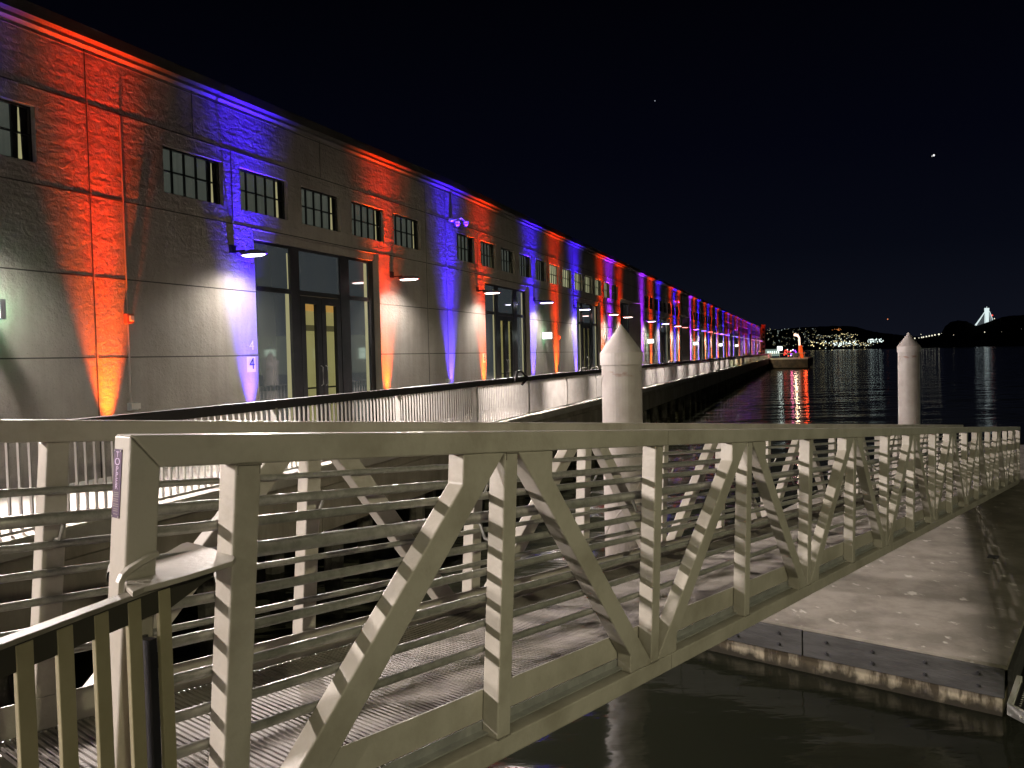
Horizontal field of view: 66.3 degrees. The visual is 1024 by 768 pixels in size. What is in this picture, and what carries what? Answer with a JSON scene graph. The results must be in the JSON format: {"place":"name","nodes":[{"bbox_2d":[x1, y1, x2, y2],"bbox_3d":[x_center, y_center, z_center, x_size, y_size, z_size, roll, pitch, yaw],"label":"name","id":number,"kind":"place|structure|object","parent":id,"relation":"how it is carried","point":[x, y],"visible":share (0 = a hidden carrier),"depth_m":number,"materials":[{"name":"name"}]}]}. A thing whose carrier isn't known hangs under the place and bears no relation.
{"place":"outdoors","nodes":[
{"label":"outdoors","id":0,"kind":"place"},
{"bbox_2d":[0,358,770,562],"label":"promenade","id":1,"kind":"structure","parent":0,"point":[99,528],"depth_m":10.39,"materials":[{"name":"concrete"}]},
{"bbox_2d":[0,0,760,489],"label":"pier shed","id":2,"kind":"structure","parent":1,"relation":"on","point":[316,298],"depth_m":14.46,"materials":[{"name":"concrete"}]},
{"bbox_2d":[0,299,5,319],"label":"wall lamp","id":3,"kind":"object","parent":2,"relation":"attached to","point":[2,309],"visible":1,"depth_m":10.04,"materials":[{"name":"grey"}]},
{"bbox_2d":[0,98,32,161],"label":"window","id":4,"kind":"structure","parent":2,"relation":"in","point":[15,118],"depth_m":10.78,"materials":[{"name":"grey glass"}]},
{"bbox_2d":[119,117,133,400],"bbox_3d":[-5.984,-1.926,12.195,0.108,4.400,0.130,0,2,23],"label":"conduit pipe","id":5,"kind":"object","parent":2,"relation":"attached to","point":[128,318],"visible":1,"depth_m":12.19,"materials":[{"name":"brown"}]},
{"bbox_2d":[127,402,140,410],"bbox_3d":[-5.926,0.351,12.289,0.103,0.120,0.170,0,2,23],"label":"outlet box","id":6,"kind":"object","parent":2,"relation":"attached to","point":[133,406],"visible":1,"depth_m":12.23,"materials":[{"name":"metal"}]},
{"bbox_2d":[163,146,219,204],"bbox_3d":[-5.589,-3.585,13.584,0.067,0.780,1.340,0,2,23],"label":"window","id":7,"kind":"structure","parent":2,"relation":"in","point":[185,174],"depth_m":13.65,"materials":[{"name":"grey glass"}]},
{"bbox_2d":[229,244,266,256],"bbox_3d":[-4.761,-2.426,14.184,0.784,0.238,0.276,0,2,23],"label":"wall lamp","id":8,"kind":"object","parent":2,"relation":"attached to","point":[250,253],"visible":1,"depth_m":14.09,"materials":[{"name":"white metal"}]},
{"bbox_2d":[240,169,284,218],"bbox_3d":[-4.887,-3.659,15.213,0.067,0.780,1.340,0,2,23],"label":"window","id":9,"kind":"structure","parent":2,"relation":"in","point":[260,194],"depth_m":15.29,"materials":[{"name":"grey glass"}]},
{"bbox_2d":[301,187,337,231],"bbox_3d":[-4.185,-3.733,16.841,0.067,0.780,1.340,0,2,23],"label":"window","id":10,"kind":"structure","parent":2,"relation":"in","point":[318,210],"depth_m":16.93,"materials":[{"name":"grey glass"}]},
{"bbox_2d":[351,202,380,240],"bbox_3d":[-3.483,-3.806,18.470,0.067,0.780,1.340,0,2,23],"label":"window","id":11,"kind":"structure","parent":2,"relation":"in","point":[365,223],"depth_m":18.58,"materials":[{"name":"grey glass"}]},
{"bbox_2d":[390,271,419,280],"bbox_3d":[-2.613,-2.651,19.166,0.784,0.238,0.276,0,2,23],"label":"wall lamp","id":12,"kind":"object","parent":2,"relation":"attached to","point":[407,278],"visible":1,"depth_m":19.07,"materials":[{"name":"white metal"}]},
{"bbox_2d":[393,214,417,249],"bbox_3d":[-2.781,-3.880,20.099,0.067,0.780,1.340,0,2,23],"label":"window","id":13,"kind":"structure","parent":2,"relation":"in","point":[405,234],"depth_m":20.20,"materials":[{"name":"grey glass"}]},
{"bbox_2d":[449,194,468,225],"bbox_3d":[-1.512,-4.925,22.155,0.545,0.935,0.255,-1,2,12],"label":"security camera","id":14,"kind":"object","parent":2,"relation":"attached to","point":[457,221],"visible":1,"depth_m":22.14,"materials":[{"name":"grey plastic"}]},
{"bbox_2d":[457,233,472,262],"bbox_3d":[-1.468,-4.024,23.311,0.067,0.780,1.280,-1,2,21],"label":"window","id":15,"kind":"structure","parent":2,"relation":"in","point":[464,243],"depth_m":23.43,"materials":[{"name":"grey glass"}]},
{"bbox_2d":[480,241,493,268],"bbox_3d":[-0.854,-4.095,24.935,0.067,0.780,1.280,-1,2,21],"label":"window","id":16,"kind":"structure","parent":2,"relation":"in","point":[487,252],"depth_m":25.05,"materials":[{"name":"grey glass"}]},
{"bbox_2d":[476,287,500,293],"bbox_3d":[-0.701,-2.861,23.854,0.784,0.238,0.276,-1,2,21],"label":"wall lamp","id":17,"kind":"object","parent":2,"relation":"attached to","point":[489,291],"visible":1,"depth_m":23.76,"materials":[{"name":"white metal"}]},
{"bbox_2d":[501,248,512,272],"bbox_3d":[-0.240,-4.166,26.558,0.067,0.780,1.280,-1,2,21],"label":"window","id":18,"kind":"structure","parent":2,"relation":"in","point":[506,259],"depth_m":26.70,"materials":[{"name":"black glass"}]},
{"bbox_2d":[519,254,528,277],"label":"window","id":19,"kind":"structure","parent":2,"relation":"in","point":[523,267],"depth_m":28.30,"materials":[{"name":"black glass"}]},
{"bbox_2d":[535,259,543,280],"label":"window","id":20,"kind":"structure","parent":2,"relation":"in","point":[538,264],"depth_m":29.96,"materials":[{"name":"black glass"}]},
{"bbox_2d":[533,297,553,303],"bbox_3d":[1.179,-3.079,28.826,0.784,0.238,0.276,-1,2,21],"label":"wall lamp","id":21,"kind":"object","parent":2,"relation":"attached to","point":[544,301],"visible":1,"depth_m":28.75,"materials":[{"name":"white metal"}]},
{"bbox_2d":[542,332,552,338],"bbox_3d":[1.346,-1.833,29.727,0.400,0.260,0.080,-1,2,21],"label":"exit sign","id":22,"kind":"object","parent":2,"relation":"attached to","point":[547,335],"visible":1,"depth_m":29.68,"materials":[{"name":"grey plastic"}]},
{"bbox_2d":[550,264,556,284],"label":"window","id":23,"kind":"structure","parent":2,"relation":"in","point":[553,269],"depth_m":31.59,"materials":[{"name":"beige glass"}]},
{"bbox_2d":[556,241,560,368],"bbox_3d":[1.894,-3.185,31.675,0.108,5.180,0.130,-1,2,21],"label":"conduit pipe","id":24,"kind":"object","parent":2,"relation":"attached to","point":[559,336],"visible":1,"depth_m":31.67,"materials":[{"name":"brown metal"}]},
{"bbox_2d":[563,269,569,287],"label":"window","id":25,"kind":"structure","parent":2,"relation":"in","point":[566,275],"depth_m":33.38,"materials":[{"name":"beige glass"}]},
{"bbox_2d":[574,272,580,290],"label":"window","id":26,"kind":"structure","parent":2,"relation":"in","point":[577,278],"depth_m":34.86,"materials":[{"name":"beige glass"}]},
{"bbox_2d":[573,305,590,309],"bbox_3d":[3.034,-3.295,33.732,0.784,0.238,0.276,-1,2,21],"label":"wall lamp","id":27,"kind":"object","parent":2,"relation":"attached to","point":[585,308],"visible":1,"depth_m":33.63,"materials":[{"name":"white metal"}]},
{"bbox_2d":[585,276,590,292],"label":"window","id":28,"kind":"structure","parent":2,"relation":"in","point":[587,279],"depth_m":36.44,"materials":[{"name":"beige glass"}]},
{"bbox_2d":[595,279,599,295],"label":"window","id":29,"kind":"structure","parent":2,"relation":"in","point":[597,288],"depth_m":38.27,"materials":[{"name":"beige glass"}]},
{"bbox_2d":[604,282,607,297],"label":"window","id":30,"kind":"structure","parent":2,"relation":"in","point":[605,284],"depth_m":39.73,"materials":[{"name":"beige glass"}]},
{"bbox_2d":[612,285,615,299],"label":"window","id":31,"kind":"structure","parent":2,"relation":"in","point":[613,286],"depth_m":41.43,"materials":[{"name":"black glass"}]},
{"bbox_2d":[652,282,654,348],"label":"conduit pipe","id":32,"kind":"object","parent":2,"relation":"attached to","point":[653,327],"visible":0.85,"depth_m":51.12,"materials":[{"name":"brown metal"}]},
{"bbox_2d":[0,353,770,545],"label":"promenade railing","id":33,"kind":"object","parent":1,"relation":"on","point":[563,390],"visible":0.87,"depth_m":15.84,"materials":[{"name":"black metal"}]},
{"bbox_2d":[513,370,528,385],"bbox_3d":[0.255,-0.165,21.540,0.070,0.428,1.180,-1,2,21],"label":"angled frame","id":34,"kind":"object","parent":33,"relation":"attached to","point":[522,373],"visible":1,"depth_m":21.56,"materials":[{"name":"black metal"}]},
{"bbox_2d":[760,325,764,353],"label":"brick tower","id":35,"kind":"structure","parent":1,"relation":"on","point":[762,330],"depth_m":165.43,"materials":[{"name":"red brick"}]},
{"bbox_2d":[11,346,1023,767],"bbox_3d":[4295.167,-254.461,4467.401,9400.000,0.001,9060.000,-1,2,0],"label":"water","id":36,"kind":"structure","parent":0,"point":[707,708],"depth_m":8.99,"materials":[{"name":"black liquid"}]},
{"bbox_2d":[0,365,767,741],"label":"pier piles","id":37,"kind":"object","parent":36,"relation":"in","point":[204,611],"visible":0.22,"depth_m":16.46,"materials":[{"name":"grey concrete"}]},
{"bbox_2d":[0,360,768,632],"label":"pier edge beam","id":38,"kind":"structure","parent":37,"relation":"on","point":[12,620],"depth_m":11.58,"materials":[{"name":"grey concrete"}]},
{"bbox_2d":[600,324,642,571],"bbox_3d":[1.707,2.161,11.884,0.644,6.130,0.644,-1,2,0],"label":"mooring pile","id":39,"kind":"object","parent":36,"relation":"in","point":[621,358],"visible":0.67,"depth_m":11.58,"materials":[{"name":"paint"}]},
{"bbox_2d":[767,357,812,367],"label":"pier end","id":40,"kind":"structure","parent":36,"relation":"on","point":[791,362],"depth_m":160.51,"materials":[{"name":"concrete"}]},
{"bbox_2d":[768,352,805,358],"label":"pier end railing","id":41,"kind":"object","parent":40,"relation":"on","point":[782,353],"visible":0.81,"depth_m":161.69,"materials":[{"name":"grey metal"}]},
{"bbox_2d":[794,333,803,357],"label":"curved lamp post","id":42,"kind":"object","parent":40,"relation":"on","point":[800,350],"visible":0.96,"depth_m":165.57,"materials":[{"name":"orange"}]},
{"bbox_2d":[708,442,1023,715],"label":"float dock","id":43,"kind":"object","parent":36,"relation":"on","point":[936,614],"visible":0.59,"depth_m":9.42,"materials":[{"name":"concrete"}]},
{"bbox_2d":[0,419,1019,767],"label":"gangway","id":44,"kind":"object","parent":43,"relation":"on","point":[542,659],"visible":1,"depth_m":3.50,"materials":[{"name":"paint"}]},
{"bbox_2d":[1007,675,1023,722],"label":"step frame","id":45,"kind":"object","parent":43,"relation":"on","point":[1015,706],"visible":1,"depth_m":6.92,"materials":[{"name":"grey metal"}]},
{"bbox_2d":[897,332,920,423],"bbox_3d":[12.149,1.485,23.977,0.644,6.140,0.644,-1,2,0],"label":"mooring pile","id":46,"kind":"object","parent":36,"relation":"in","point":[908,348],"visible":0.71,"depth_m":23.68,"materials":[{"name":"paint"}]},
{"bbox_2d":[27,0,1023,336],"label":"sky","id":47,"kind":"structure","parent":0,"point":[770,163],"materials":[{"name":"black"}]},
{"bbox_2d":[765,348,778,355],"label":"lit pavilion","id":48,"kind":"structure","parent":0,"point":[770,350],"depth_m":229.86,"materials":[{"name":"white"}]},
{"bbox_2d":[765,326,922,350],"bbox_3d":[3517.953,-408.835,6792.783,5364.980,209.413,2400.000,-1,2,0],"label":"hills","id":49,"kind":"structure","parent":0,"point":[775,338],"depth_m":6072.09,"materials":[{"name":"black"}]},
{"bbox_2d":[767,328,881,348],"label":"white city lights","id":50,"kind":"object","parent":49,"relation":"on","point":[849,341],"visible":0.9,"depth_m":3894.66,"materials":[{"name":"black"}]},
{"bbox_2d":[867,315,1023,348],"bbox_3d":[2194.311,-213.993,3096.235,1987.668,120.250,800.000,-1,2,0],"label":"island","id":51,"kind":"structure","parent":0,"point":[958,333],"depth_m":2839.09,"materials":[{"name":"black"}]},
{"bbox_2d":[898,308,992,342],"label":"bridge","id":52,"kind":"structure","parent":51,"relation":"on","point":[987,314],"depth_m":3071.04,"materials":[{"name":"white"}]},
{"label":"landing","id":53,"kind":"structure","parent":0,"visible":0},
{"bbox_2d":[0,542,235,767],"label":"landing guard","id":54,"kind":"object","parent":53,"relation":"on","point":[169,584],"visible":0.98,"depth_m":1.91,"materials":[{"name":"paint"}]}
]}

